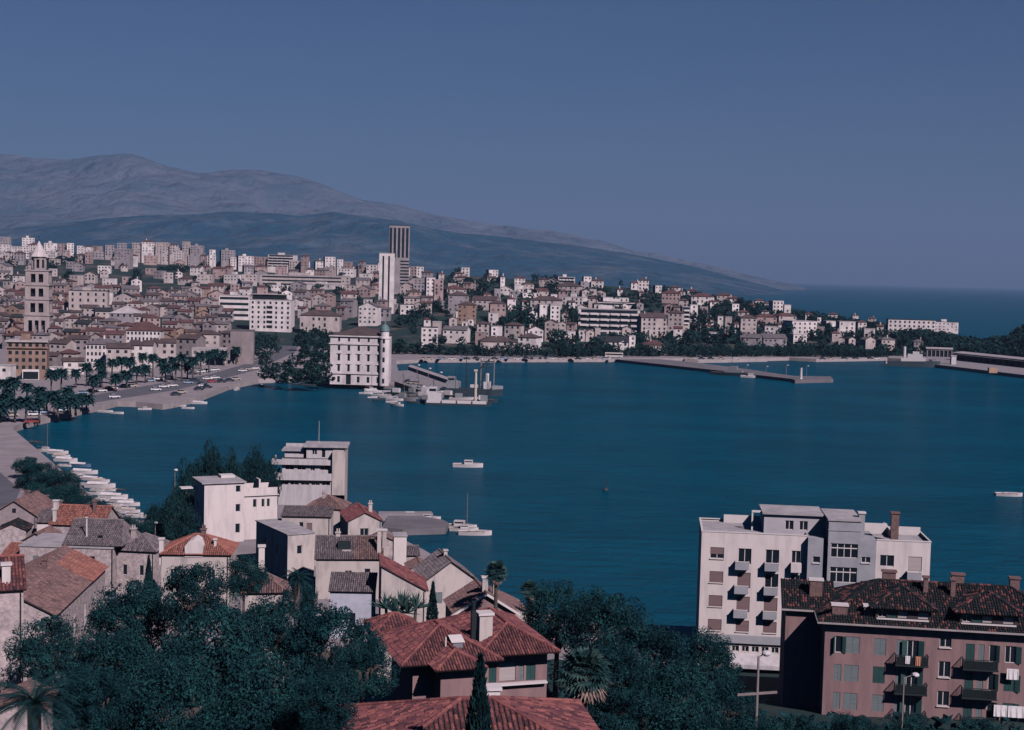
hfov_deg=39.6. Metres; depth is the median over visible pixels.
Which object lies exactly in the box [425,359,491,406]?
crane ship
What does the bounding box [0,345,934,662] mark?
waterfront ground
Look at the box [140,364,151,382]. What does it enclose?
date palm
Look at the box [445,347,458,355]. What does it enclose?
tree
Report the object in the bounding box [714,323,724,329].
tree
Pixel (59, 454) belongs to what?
motor boat
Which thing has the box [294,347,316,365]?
tree
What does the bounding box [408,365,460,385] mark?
breakwater
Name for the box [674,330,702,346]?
tree
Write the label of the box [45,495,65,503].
old house
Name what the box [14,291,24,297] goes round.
town house
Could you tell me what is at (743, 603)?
window
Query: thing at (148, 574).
cypress tree
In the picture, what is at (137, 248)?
apartment block
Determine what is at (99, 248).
apartment block
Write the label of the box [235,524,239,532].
window
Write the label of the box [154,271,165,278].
town house
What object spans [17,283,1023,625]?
sea
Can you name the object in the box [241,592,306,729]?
tree
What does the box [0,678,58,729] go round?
shed
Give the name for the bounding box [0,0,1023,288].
sky
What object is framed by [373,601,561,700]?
red roof villa
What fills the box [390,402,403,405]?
cabin boat
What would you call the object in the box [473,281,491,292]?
tree
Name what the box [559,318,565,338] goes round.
hillside villa
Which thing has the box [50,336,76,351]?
town house
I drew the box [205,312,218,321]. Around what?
town house
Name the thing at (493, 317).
town house
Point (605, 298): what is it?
town house
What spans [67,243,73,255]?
apartment block
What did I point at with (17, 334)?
town house
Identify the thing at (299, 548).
window
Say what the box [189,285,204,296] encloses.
town house
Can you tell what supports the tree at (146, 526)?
on the waterfront ground
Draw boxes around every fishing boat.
[387,376,412,394]
[398,383,417,400]
[406,379,419,394]
[416,380,443,400]
[443,371,465,397]
[449,381,477,399]
[473,391,497,402]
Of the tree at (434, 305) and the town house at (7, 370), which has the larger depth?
the tree at (434, 305)
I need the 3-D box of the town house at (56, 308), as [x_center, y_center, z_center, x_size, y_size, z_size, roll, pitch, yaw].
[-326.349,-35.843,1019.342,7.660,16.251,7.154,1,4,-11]
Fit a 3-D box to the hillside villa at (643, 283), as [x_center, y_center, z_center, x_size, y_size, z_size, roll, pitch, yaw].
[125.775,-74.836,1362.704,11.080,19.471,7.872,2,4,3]
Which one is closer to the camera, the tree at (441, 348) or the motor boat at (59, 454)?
the motor boat at (59, 454)
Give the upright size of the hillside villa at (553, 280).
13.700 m
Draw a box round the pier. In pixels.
[391,370,450,397]
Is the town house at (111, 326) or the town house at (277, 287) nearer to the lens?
the town house at (111, 326)
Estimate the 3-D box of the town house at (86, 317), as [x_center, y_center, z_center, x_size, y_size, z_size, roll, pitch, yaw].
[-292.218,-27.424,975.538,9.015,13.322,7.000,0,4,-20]
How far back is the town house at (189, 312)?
1012.54 m
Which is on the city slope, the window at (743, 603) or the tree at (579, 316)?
the tree at (579, 316)
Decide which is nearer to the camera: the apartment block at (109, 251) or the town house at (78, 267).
the town house at (78, 267)
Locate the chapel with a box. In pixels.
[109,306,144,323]
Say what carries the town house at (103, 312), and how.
on the city slope
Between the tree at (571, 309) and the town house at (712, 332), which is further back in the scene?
the tree at (571, 309)
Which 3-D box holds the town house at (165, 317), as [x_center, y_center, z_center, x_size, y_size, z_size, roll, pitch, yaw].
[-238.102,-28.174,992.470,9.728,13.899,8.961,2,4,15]
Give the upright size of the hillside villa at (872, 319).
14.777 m
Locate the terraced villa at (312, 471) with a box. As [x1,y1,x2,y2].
[272,441,349,504]
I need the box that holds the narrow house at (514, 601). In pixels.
[488,585,526,620]
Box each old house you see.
[0,490,52,533]
[0,554,26,691]
[23,544,108,681]
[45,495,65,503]
[48,497,120,532]
[116,524,169,593]
[158,525,238,621]
[241,544,288,679]
[280,505,334,565]
[306,490,351,525]
[314,528,386,598]
[339,500,383,534]
[378,553,428,622]
[412,548,477,620]
[443,575,520,616]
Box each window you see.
[123,564,126,574]
[139,565,143,575]
[220,297,248,299]
[220,302,248,304]
[234,308,247,310]
[234,314,247,316]
[235,504,239,511]
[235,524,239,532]
[262,276,340,278]
[262,279,340,282]
[263,283,290,284]
[269,255,292,256]
[269,258,292,259]
[281,480,287,484]
[285,465,293,469]
[290,481,298,484]
[297,465,305,469]
[297,545,301,553]
[301,481,308,484]
[307,523,311,529]
[311,481,319,484]
[320,465,328,469]
[322,481,329,485]
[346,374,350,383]
[349,613,354,627]
[360,528,367,534]
[435,592,441,602]
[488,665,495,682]
[499,663,514,680]
[518,662,523,679]
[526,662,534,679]
[581,309,637,313]
[581,321,636,324]
[582,315,636,318]
[582,326,636,330]
[600,303,634,304]
[708,595,722,607]
[708,619,721,631]
[709,571,723,583]
[710,547,723,559]
[732,645,738,650]
[735,620,748,632]
[736,596,749,611]
[737,572,750,587]
[738,548,750,563]
[742,646,748,651]
[751,646,758,651]
[762,621,776,633]
[764,598,776,610]
[765,549,778,562]
[765,574,777,586]
[771,647,777,652]
[785,520,792,529]
[791,551,799,562]
[791,575,799,579]
[799,521,807,529]
[812,556,819,563]
[830,543,857,557]
[830,567,856,582]
[833,636,845,652]
[833,692,839,708]
[834,664,840,680]
[843,693,856,709]
[844,665,858,681]
[845,636,859,653]
[861,557,870,563]
[871,694,883,711]
[872,666,884,682]
[874,638,885,654]
[878,610,886,616]
[880,555,893,566]
[888,611,896,617]
[894,696,900,711]
[895,668,901,684]
[896,639,901,654]
[898,611,906,617]
[899,697,921,714]
[900,668,922,685]
[902,640,924,657]
[908,556,921,570]
[918,612,928,619]
[936,691,948,707]
[937,661,950,678]
[939,638,951,648]
[962,615,970,621]
[963,700,971,717]
[964,672,972,689]
[965,644,974,660]
[973,616,981,622]
[975,701,981,718]
[977,673,982,689]
[978,644,983,661]
[983,616,991,622]
[986,702,996,719]
[988,673,998,689]
[989,645,999,662]
[1002,703,1018,720]
[1003,617,1013,624]
[1003,674,1020,692]
[1005,646,1021,663]
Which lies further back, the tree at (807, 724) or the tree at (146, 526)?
the tree at (146, 526)
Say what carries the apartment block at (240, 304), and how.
on the city slope
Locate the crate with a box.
[987,367,997,372]
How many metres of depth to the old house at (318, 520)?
239.58 m
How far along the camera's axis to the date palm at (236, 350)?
729.30 m
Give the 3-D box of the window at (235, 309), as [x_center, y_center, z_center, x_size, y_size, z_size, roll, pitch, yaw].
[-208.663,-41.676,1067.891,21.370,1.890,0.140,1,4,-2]
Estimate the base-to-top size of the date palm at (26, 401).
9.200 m
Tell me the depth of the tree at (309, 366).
603.68 m
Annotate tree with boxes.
[2,613,85,686]
[5,256,18,267]
[11,457,41,478]
[14,462,60,489]
[26,468,83,494]
[42,484,88,504]
[47,261,59,268]
[52,255,68,263]
[56,664,138,729]
[60,622,156,729]
[62,269,74,281]
[64,493,109,504]
[65,253,82,262]
[81,577,176,727]
[107,649,239,729]
[119,515,141,526]
[126,275,143,285]
[132,268,141,275]
[132,520,169,539]
[143,503,164,521]
[143,519,167,537]
[144,555,152,632]
[144,603,274,722]
[156,560,241,715]
[157,265,165,270]
[157,487,194,539]
[164,264,178,270]
[168,506,202,540]
[170,456,201,515]
[179,265,189,272]
[193,438,224,475]
[197,651,323,729]
[217,445,247,481]
[220,554,273,612]
[241,444,268,482]
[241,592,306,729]
[254,342,269,355]
[255,332,267,345]
[257,350,274,367]
[257,365,277,379]
[262,334,277,349]
[263,456,282,496]
[267,362,288,379]
[269,332,281,352]
[276,581,318,618]
[278,366,297,382]
[279,598,389,729]
[280,285,290,290]
[283,352,298,378]
[283,667,357,729]
[291,368,311,383]
[292,327,310,346]
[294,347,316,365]
[297,362,320,382]
[298,331,315,353]
[306,367,324,384]
[307,326,323,343]
[307,350,328,366]
[312,283,324,288]
[312,338,329,359]
[315,360,335,382]
[319,328,333,348]
[324,347,329,362]
[326,633,400,702]
[333,286,343,294]
[356,295,363,304]
[371,277,378,282]
[391,339,401,353]
[393,337,408,351]
[394,314,411,325]
[395,345,408,353]
[398,292,408,301]
[406,305,420,321]
[406,342,419,353]
[411,339,425,354]
[417,303,430,311]
[418,343,433,354]
[426,581,438,620]
[428,340,440,354]
[432,300,442,311]
[434,344,447,354]
[435,296,443,309]
[443,290,449,300]
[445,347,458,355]
[453,342,465,352]
[460,346,473,355]
[464,652,492,729]
[471,344,480,354]
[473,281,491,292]
[473,289,483,295]
[473,343,487,355]
[482,346,495,355]
[491,345,503,353]
[492,315,510,330]
[501,309,519,325]
[501,341,516,356]
[507,301,535,326]
[513,343,529,355]
[518,578,590,697]
[522,313,545,332]
[525,343,536,355]
[531,273,540,282]
[533,345,544,355]
[540,346,552,356]
[545,280,560,291]
[547,329,567,344]
[550,344,563,355]
[556,585,655,719]
[558,340,570,355]
[561,345,573,356]
[563,340,579,356]
[566,334,583,345]
[567,304,574,313]
[568,311,576,321]
[570,346,587,356]
[574,314,582,322]
[575,646,649,728]
[577,348,592,356]
[583,335,605,348]
[585,344,600,356]
[592,342,615,352]
[593,712,639,729]
[595,618,697,729]
[597,345,606,355]
[604,343,617,353]
[607,293,617,297]
[622,347,634,355]
[624,658,726,729]
[624,688,713,729]
[626,293,635,298]
[626,330,645,345]
[630,342,640,355]
[638,293,649,300]
[638,343,653,356]
[643,288,652,295]
[643,346,659,356]
[653,292,661,298]
[654,344,667,355]
[661,343,673,354]
[665,332,672,339]
[669,347,683,355]
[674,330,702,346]
[676,343,687,353]
[677,625,742,695]
[680,344,693,355]
[683,347,695,356]
[689,318,701,333]
[690,311,702,322]
[690,351,700,356]
[692,342,701,355]
[695,673,766,729]
[696,314,716,326]
[697,326,721,342]
[700,347,709,355]
[702,350,712,356]
[707,307,725,318]
[708,345,724,355]
[711,302,721,309]
[711,348,718,355]
[713,322,738,344]
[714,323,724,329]
[714,348,722,354]
[716,710,784,729]
[720,305,730,315]
[726,346,738,355]
[726,348,737,356]
[732,330,749,343]
[734,343,747,354]
[735,347,744,355]
[744,344,754,353]
[747,350,758,356]
[749,307,763,314]
[752,343,763,354]
[758,319,765,325]
[761,349,769,355]
[767,349,775,355]
[772,712,826,729]
[774,345,785,356]
[777,321,794,337]
[777,351,787,356]
[778,344,791,353]
[786,347,797,356]
[788,344,806,355]
[798,349,807,356]
[805,329,823,340]
[806,347,816,354]
[808,351,817,356]
[809,337,828,349]
[816,333,826,344]
[817,323,833,337]
[817,349,823,355]
[820,348,832,356]
[828,711,884,729]
[829,346,841,354]
[832,314,840,320]
[833,348,842,354]
[835,345,848,355]
[836,350,846,356]
[838,343,856,350]
[843,345,857,352]
[843,348,854,356]
[844,330,861,344]
[849,350,859,357]
[856,348,867,356]
[861,349,871,356]
[865,331,880,346]
[868,322,877,328]
[868,349,879,356]
[875,343,891,349]
[877,348,888,356]
[880,346,892,355]
[885,344,900,355]
[886,709,932,729]
[890,331,910,346]
[892,348,907,355]
[921,337,936,350]
[929,338,944,346]
[953,717,1004,729]
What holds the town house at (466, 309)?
on the city slope
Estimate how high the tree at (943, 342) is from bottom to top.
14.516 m
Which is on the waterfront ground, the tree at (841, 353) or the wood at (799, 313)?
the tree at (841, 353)
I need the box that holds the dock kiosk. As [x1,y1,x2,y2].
[950,355,955,364]
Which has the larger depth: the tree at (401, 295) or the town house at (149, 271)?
the town house at (149, 271)
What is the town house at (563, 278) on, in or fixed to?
on the city slope
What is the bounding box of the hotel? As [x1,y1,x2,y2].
[250,293,294,331]
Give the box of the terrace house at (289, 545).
[255,518,315,580]
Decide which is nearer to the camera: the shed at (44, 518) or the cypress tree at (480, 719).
the cypress tree at (480, 719)
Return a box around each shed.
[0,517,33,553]
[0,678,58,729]
[1,542,22,554]
[21,525,61,542]
[35,508,52,530]
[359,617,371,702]
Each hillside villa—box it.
[420,293,433,302]
[421,270,432,282]
[422,299,431,313]
[422,318,430,325]
[436,271,443,278]
[442,324,470,343]
[443,284,466,296]
[447,314,456,325]
[453,270,463,278]
[454,274,466,283]
[463,282,473,290]
[472,296,499,309]
[476,321,489,336]
[477,335,515,349]
[487,274,495,281]
[489,299,505,319]
[499,273,504,287]
[500,286,512,294]
[504,322,524,338]
[505,295,515,309]
[514,276,524,284]
[518,331,540,349]
[520,300,528,309]
[521,282,533,292]
[525,324,542,341]
[526,308,537,317]
[530,296,562,308]
[533,288,548,295]
[539,278,547,286]
[546,278,557,285]
[555,282,582,294]
[559,288,568,298]
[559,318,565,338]
[566,320,577,330]
[567,300,575,307]
[578,302,587,312]
[579,289,588,299]
[585,329,594,341]
[588,296,595,307]
[591,277,603,287]
[592,300,599,307]
[596,290,605,298]
[598,336,628,349]
[616,286,622,295]
[619,303,628,308]
[621,326,631,336]
[630,280,637,289]
[634,300,643,309]
[637,289,644,298]
[638,277,648,291]
[641,338,665,350]
[662,289,680,303]
[664,302,673,314]
[669,285,680,290]
[673,326,682,339]
[679,298,688,305]
[690,293,713,305]
[707,298,718,307]
[717,293,732,302]
[726,295,740,305]
[731,322,738,327]
[738,308,748,315]
[740,333,762,345]
[755,314,776,326]
[761,333,786,346]
[774,313,795,322]
[776,323,783,331]
[804,312,813,319]
[828,312,837,318]
[830,329,839,341]
[838,334,845,344]
[845,336,855,345]
[855,320,866,329]
[860,335,875,348]
[868,316,875,321]
[877,322,884,332]
[877,335,894,350]
[912,337,922,352]
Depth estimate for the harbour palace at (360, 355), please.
618.75 m
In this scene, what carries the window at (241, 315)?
in the apartment block at (240, 304)
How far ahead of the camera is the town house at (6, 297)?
1091.52 m
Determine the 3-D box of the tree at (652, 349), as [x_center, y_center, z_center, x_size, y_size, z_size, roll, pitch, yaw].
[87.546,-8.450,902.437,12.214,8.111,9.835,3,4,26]
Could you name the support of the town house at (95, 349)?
on the waterfront ground
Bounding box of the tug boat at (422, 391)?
[407,387,428,398]
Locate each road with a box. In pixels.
[0,473,19,507]
[93,363,258,402]
[254,346,296,366]
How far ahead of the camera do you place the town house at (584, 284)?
1341.82 m
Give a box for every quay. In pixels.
[378,511,432,520]
[382,516,448,534]
[684,356,766,362]
[935,357,1023,377]
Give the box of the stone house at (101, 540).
[18,517,141,590]
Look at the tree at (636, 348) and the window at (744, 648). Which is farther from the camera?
the tree at (636, 348)
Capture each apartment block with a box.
[0,237,11,243]
[0,244,11,251]
[11,246,23,258]
[21,247,29,258]
[22,236,34,246]
[44,241,57,251]
[58,244,66,252]
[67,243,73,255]
[69,287,109,309]
[77,245,82,253]
[85,251,92,263]
[93,246,102,251]
[104,245,113,259]
[109,292,113,306]
[114,248,132,269]
[117,243,126,248]
[132,243,141,262]
[144,253,156,264]
[156,242,170,263]
[161,251,169,264]
[174,248,183,261]
[182,241,190,265]
[190,244,204,265]
[207,255,215,267]
[209,249,215,267]
[219,248,234,266]
[219,292,252,319]
[230,257,235,269]
[236,254,253,271]
[254,257,266,265]
[259,272,340,285]
[268,253,297,273]
[289,261,300,272]
[323,257,335,267]
[337,259,343,274]
[341,276,350,288]
[344,262,352,268]
[366,264,377,276]
[412,284,423,294]
[416,266,423,277]
[421,326,437,347]
[424,277,435,302]
[434,279,443,300]
[462,321,467,325]
[549,305,560,327]
[578,305,639,334]
[598,299,636,308]
[680,306,689,331]
[687,304,697,322]
[695,504,931,671]
[768,300,783,314]
[782,320,816,337]
[836,321,855,336]
[886,318,935,333]
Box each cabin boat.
[96,496,110,500]
[114,505,134,509]
[124,512,145,517]
[138,406,151,409]
[359,391,372,393]
[371,392,385,396]
[386,396,402,400]
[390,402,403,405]
[423,514,440,518]
[449,520,476,527]
[453,460,482,467]
[741,373,755,377]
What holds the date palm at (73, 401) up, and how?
on the waterfront ground
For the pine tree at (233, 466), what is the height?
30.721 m
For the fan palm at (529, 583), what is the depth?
163.57 m
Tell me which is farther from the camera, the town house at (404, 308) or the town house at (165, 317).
the town house at (404, 308)
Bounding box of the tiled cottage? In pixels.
[339,683,598,729]
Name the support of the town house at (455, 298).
on the city slope
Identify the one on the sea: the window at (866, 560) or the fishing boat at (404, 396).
the fishing boat at (404, 396)
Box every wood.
[408,277,921,353]
[660,286,917,333]
[914,324,1023,356]
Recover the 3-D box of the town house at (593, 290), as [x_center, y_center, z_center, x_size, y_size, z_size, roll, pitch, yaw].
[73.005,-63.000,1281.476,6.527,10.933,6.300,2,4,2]
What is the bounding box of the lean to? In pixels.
[328,571,377,638]
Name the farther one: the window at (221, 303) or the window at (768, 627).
the window at (221, 303)
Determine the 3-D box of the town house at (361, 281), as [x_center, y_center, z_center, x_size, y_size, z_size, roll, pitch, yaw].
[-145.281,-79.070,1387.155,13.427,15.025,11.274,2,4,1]
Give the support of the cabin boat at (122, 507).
on the sea
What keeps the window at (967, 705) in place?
in the pink house at (848, 648)
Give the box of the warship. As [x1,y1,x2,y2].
[884,340,940,367]
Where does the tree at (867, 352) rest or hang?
on the waterfront ground
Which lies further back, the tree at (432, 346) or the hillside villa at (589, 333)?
the hillside villa at (589, 333)
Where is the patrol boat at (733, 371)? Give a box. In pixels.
[710,357,745,375]
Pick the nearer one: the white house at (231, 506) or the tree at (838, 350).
the white house at (231, 506)
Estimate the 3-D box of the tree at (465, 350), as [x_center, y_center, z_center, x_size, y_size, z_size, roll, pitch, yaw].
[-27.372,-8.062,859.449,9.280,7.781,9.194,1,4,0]
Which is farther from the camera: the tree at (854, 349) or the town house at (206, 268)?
the town house at (206, 268)
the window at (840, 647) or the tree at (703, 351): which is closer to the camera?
the window at (840, 647)
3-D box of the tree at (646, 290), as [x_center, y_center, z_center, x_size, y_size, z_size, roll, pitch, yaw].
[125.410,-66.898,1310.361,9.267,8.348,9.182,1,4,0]
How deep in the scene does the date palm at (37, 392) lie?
473.72 m
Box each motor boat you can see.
[47,449,67,453]
[52,453,69,456]
[53,456,77,461]
[67,461,90,466]
[70,468,97,473]
[82,475,102,479]
[84,481,115,487]
[90,478,109,481]
[98,492,127,497]
[100,487,116,490]
[109,497,132,501]
[115,500,139,505]
[121,508,139,511]
[191,401,206,403]
[365,389,380,392]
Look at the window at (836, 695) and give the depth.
152.41 m
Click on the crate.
(992, 370)
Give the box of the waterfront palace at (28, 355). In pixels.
[5,334,49,379]
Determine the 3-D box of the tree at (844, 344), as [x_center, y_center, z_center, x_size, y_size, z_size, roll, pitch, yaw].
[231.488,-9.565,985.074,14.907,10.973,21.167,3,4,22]
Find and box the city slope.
[0,256,1023,356]
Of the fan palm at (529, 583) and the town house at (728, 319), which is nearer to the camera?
the fan palm at (529, 583)
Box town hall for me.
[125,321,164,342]
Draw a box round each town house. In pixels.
[0,252,4,258]
[0,263,12,274]
[0,270,10,278]
[0,286,5,296]
[0,294,14,305]
[0,298,6,304]
[0,304,7,311]
[0,312,9,317]
[0,318,13,331]
[0,331,5,347]
[0,364,16,378]
[1,332,13,348]
[3,281,14,288]
[3,288,18,296]
[5,250,13,259]
[5,303,24,314]
[6,323,22,333]
[8,296,24,305]
[9,314,23,327]
[12,272,24,281]
[13,331,33,338]
[14,251,25,264]
[14,279,24,289]
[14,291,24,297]
[14,318,22,330]
[27,243,42,251]
[34,332,50,338]
[35,323,54,332]
[45,250,59,258]
[48,268,56,275]
[48,325,62,333]
[48,330,62,340]
[49,258,60,264]
[49,352,62,365]
[49,366,62,369]
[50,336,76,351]
[52,281,69,292]
[52,293,57,300]
[53,304,62,312]
[53,313,64,318]
[53,316,65,329]
[54,289,63,300]
[55,276,65,282]
[56,300,68,309]
[57,253,65,261]
[59,307,70,317]
[61,349,80,356]
[61,357,84,373]
[62,326,80,338]
[63,250,70,257]
[63,290,68,301]
[64,313,79,327]
[66,261,74,268]
[67,279,77,289]
[67,335,90,359]
[68,275,83,285]
[70,310,82,316]
[72,262,84,271]
[72,284,85,289]
[73,319,94,328]
[76,253,84,262]
[79,315,91,319]
[79,327,85,334]
[80,304,99,316]
[83,245,92,253]
[84,272,98,283]
[85,325,105,335]
[86,282,94,289]
[86,335,119,368]
[90,333,109,340]
[91,313,104,321]
[91,319,103,326]
[93,250,104,259]
[93,307,113,318]
[94,283,112,291]
[97,265,111,273]
[99,269,107,277]
[100,318,120,323]
[102,278,116,284]
[103,322,120,329]
[105,330,124,342]
[105,343,131,370]
[111,301,125,310]
[112,283,120,293]
[115,292,135,305]
[116,322,135,329]
[120,285,139,293]
[121,263,127,271]
[122,277,131,284]
[127,299,143,307]
[129,337,157,367]
[130,277,141,291]
[132,292,143,300]
[133,252,137,266]
[133,311,147,323]
[136,305,149,313]
[139,297,158,306]
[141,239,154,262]
[141,314,159,326]
[145,268,156,274]
[145,292,162,299]
[145,304,160,316]
[147,286,161,291]
[152,335,176,363]
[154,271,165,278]
[155,302,168,316]
[157,289,168,297]
[159,298,176,304]
[161,314,174,321]
[162,321,180,328]
[162,327,176,345]
[164,272,172,282]
[164,332,173,337]
[166,303,185,314]
[167,287,180,297]
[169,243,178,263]
[170,293,186,300]
[172,313,190,320]
[174,259,185,266]
[175,269,182,277]
[176,300,187,308]
[177,277,191,284]
[177,309,194,319]
[177,325,183,336]
[177,334,206,356]
[179,319,193,328]
[181,286,192,292]
[183,326,198,333]
[185,291,200,299]
[187,296,204,305]
[187,304,193,309]
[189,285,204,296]
[190,264,202,275]
[191,279,199,285]
[191,347,227,364]
[192,322,203,331]
[193,314,204,322]
[194,302,209,315]
[197,272,214,283]
[197,330,220,346]
[198,310,208,315]
[200,253,206,265]
[200,297,218,304]
[201,286,210,296]
[202,321,216,330]
[203,264,210,272]
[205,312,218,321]
[207,283,225,292]
[207,290,225,304]
[209,305,222,314]
[211,319,231,331]
[212,267,225,278]
[213,314,230,320]
[219,328,229,353]
[222,308,233,321]
[224,264,233,273]
[224,272,240,283]
[224,291,239,294]
[230,284,239,292]
[239,287,251,294]
[241,272,256,285]
[241,280,252,290]
[242,263,253,273]
[254,263,267,272]
[255,270,267,282]
[256,283,267,293]
[271,282,288,291]
[275,266,286,274]
[280,288,292,299]
[289,269,298,272]
[291,281,306,295]
[294,289,310,298]
[294,296,303,309]
[298,306,308,317]
[300,310,341,331]
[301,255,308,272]
[302,297,311,307]
[305,268,313,274]
[307,282,343,289]
[310,287,324,300]
[312,293,325,307]
[314,258,322,269]
[314,268,329,275]
[315,301,330,309]
[323,292,335,306]
[324,265,336,275]
[336,306,347,319]
[338,268,355,277]
[340,291,356,299]
[340,296,357,317]
[346,285,356,290]
[352,265,357,275]
[356,276,370,287]
[357,285,375,296]
[358,260,365,276]
[358,301,381,325]
[359,266,365,272]
[359,273,372,282]
[364,299,373,302]
[370,283,378,293]
[373,271,378,282]
[376,296,387,306]
[381,307,391,320]
[393,304,397,313]
[400,282,411,295]
[400,304,414,314]
[402,296,413,303]
[406,289,420,296]
[410,266,418,275]
[413,278,421,283]
[414,294,419,303]
[415,302,421,312]
[432,321,441,333]
[448,290,469,313]
[457,300,476,323]
[462,267,469,276]
[467,319,473,325]
[475,331,485,344]
[486,270,497,276]
[488,312,498,324]
[490,326,502,335]
[493,289,500,298]
[509,290,518,299]
[514,285,523,291]
[521,290,539,297]
[537,304,547,318]
[544,319,558,341]
[556,274,574,282]
[562,294,586,305]
[564,330,575,344]
[579,282,588,289]
[579,330,585,341]
[582,276,591,286]
[590,289,596,296]
[593,328,600,336]
[600,297,612,300]
[618,297,628,301]
[626,335,635,347]
[638,311,666,337]
[645,328,650,339]
[652,285,661,293]
[668,308,683,337]
[709,331,717,342]
[718,316,723,327]
[725,316,731,328]
[728,303,738,310]
[738,314,756,333]
[765,326,779,333]
[783,304,790,312]
[789,334,806,343]
[815,317,820,323]
[822,320,835,329]
[864,328,874,336]
[935,319,958,333]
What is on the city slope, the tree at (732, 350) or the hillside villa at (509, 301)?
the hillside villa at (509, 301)
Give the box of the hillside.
[53,650,1023,729]
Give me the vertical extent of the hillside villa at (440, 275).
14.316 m
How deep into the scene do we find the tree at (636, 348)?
897.27 m
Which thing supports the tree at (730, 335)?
on the city slope
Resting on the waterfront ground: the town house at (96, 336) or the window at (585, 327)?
the town house at (96, 336)
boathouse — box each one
[371,531,392,556]
[404,556,423,570]
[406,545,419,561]
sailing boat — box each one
[37,423,48,451]
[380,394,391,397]
[449,496,478,530]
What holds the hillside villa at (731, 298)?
on the city slope
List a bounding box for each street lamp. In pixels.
[737,650,776,728]
[901,672,918,729]
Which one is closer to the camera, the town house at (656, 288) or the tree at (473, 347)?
the tree at (473, 347)
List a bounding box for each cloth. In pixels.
[905,656,910,663]
[915,656,920,665]
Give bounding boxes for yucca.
[368,588,431,619]
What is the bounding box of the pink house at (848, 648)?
[778,569,1023,721]
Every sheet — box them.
[994,705,1006,716]
[1008,706,1023,717]
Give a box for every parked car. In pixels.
[5,412,18,416]
[24,418,38,423]
[27,411,40,415]
[36,409,48,413]
[103,386,114,389]
[108,394,120,397]
[150,387,160,390]
[170,392,181,395]
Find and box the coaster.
[441,351,502,396]
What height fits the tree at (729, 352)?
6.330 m
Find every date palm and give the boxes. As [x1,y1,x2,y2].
[0,378,7,388]
[0,388,16,407]
[0,393,10,414]
[0,400,10,422]
[0,670,83,729]
[4,375,23,396]
[6,397,22,422]
[18,394,35,423]
[19,383,33,394]
[31,386,47,398]
[31,397,47,422]
[42,391,49,410]
[43,368,59,390]
[45,389,62,414]
[49,395,67,418]
[55,368,69,391]
[60,386,74,408]
[61,395,80,416]
[67,392,84,415]
[70,368,81,387]
[78,362,93,385]
[80,393,95,409]
[85,373,100,392]
[91,359,108,386]
[96,370,108,387]
[106,358,118,374]
[109,373,122,391]
[115,356,128,369]
[119,369,134,387]
[123,356,136,379]
[131,365,142,383]
[137,352,147,376]
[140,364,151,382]
[146,353,158,376]
[155,357,168,379]
[159,363,172,381]
[167,356,177,378]
[170,362,180,380]
[175,354,188,380]
[183,363,191,378]
[186,356,198,377]
[195,351,204,374]
[203,350,214,372]
[210,348,220,365]
[219,350,229,365]
[231,346,240,363]
[278,567,315,675]
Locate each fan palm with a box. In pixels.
[482,560,508,608]
[519,579,539,618]
[555,644,612,710]
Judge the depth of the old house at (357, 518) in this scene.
263.64 m
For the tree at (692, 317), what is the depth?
1074.13 m
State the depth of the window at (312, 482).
301.18 m
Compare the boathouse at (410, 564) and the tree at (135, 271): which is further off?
the tree at (135, 271)
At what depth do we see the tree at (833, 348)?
964.52 m
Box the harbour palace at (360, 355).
[329,321,392,385]
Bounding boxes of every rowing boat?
[28,441,42,443]
[57,464,71,466]
[89,488,104,490]
[97,410,112,412]
[115,488,125,490]
[117,510,128,512]
[292,383,304,385]
[406,401,419,403]
[459,530,491,535]
[994,492,1022,496]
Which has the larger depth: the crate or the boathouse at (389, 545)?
the crate
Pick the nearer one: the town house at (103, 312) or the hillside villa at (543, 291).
the town house at (103, 312)
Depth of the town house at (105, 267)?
1477.49 m
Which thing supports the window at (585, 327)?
in the apartment block at (608, 319)
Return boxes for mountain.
[0,153,807,289]
[0,212,789,295]
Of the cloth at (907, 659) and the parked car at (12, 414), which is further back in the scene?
the parked car at (12, 414)
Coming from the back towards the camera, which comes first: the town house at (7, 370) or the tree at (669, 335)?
the tree at (669, 335)
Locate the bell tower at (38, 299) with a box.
[23,241,53,332]
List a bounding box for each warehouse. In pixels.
[925,347,952,356]
[952,351,1023,366]
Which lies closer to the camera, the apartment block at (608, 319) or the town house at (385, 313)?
the apartment block at (608, 319)
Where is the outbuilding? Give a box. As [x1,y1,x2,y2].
[362,611,417,702]
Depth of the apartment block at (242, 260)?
1660.35 m
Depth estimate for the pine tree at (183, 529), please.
237.74 m
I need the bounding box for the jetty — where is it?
[615,359,832,382]
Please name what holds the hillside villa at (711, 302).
on the city slope
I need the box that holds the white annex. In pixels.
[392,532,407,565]
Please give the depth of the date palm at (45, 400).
474.59 m
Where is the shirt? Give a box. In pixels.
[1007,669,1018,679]
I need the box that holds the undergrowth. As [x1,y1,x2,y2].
[23,646,1023,729]
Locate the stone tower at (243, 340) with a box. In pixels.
[230,329,254,363]
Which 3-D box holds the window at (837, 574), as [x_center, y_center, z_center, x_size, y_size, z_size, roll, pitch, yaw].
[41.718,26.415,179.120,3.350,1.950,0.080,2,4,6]
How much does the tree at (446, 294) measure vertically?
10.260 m
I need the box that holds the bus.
[605,352,622,356]
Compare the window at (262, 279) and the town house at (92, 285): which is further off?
the window at (262, 279)
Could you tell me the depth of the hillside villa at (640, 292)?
1283.27 m
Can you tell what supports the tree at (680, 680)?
on the hillside
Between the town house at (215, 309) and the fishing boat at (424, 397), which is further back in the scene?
the town house at (215, 309)
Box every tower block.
[378,253,394,313]
[389,225,409,293]
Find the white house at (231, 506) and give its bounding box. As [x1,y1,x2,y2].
[179,473,278,541]

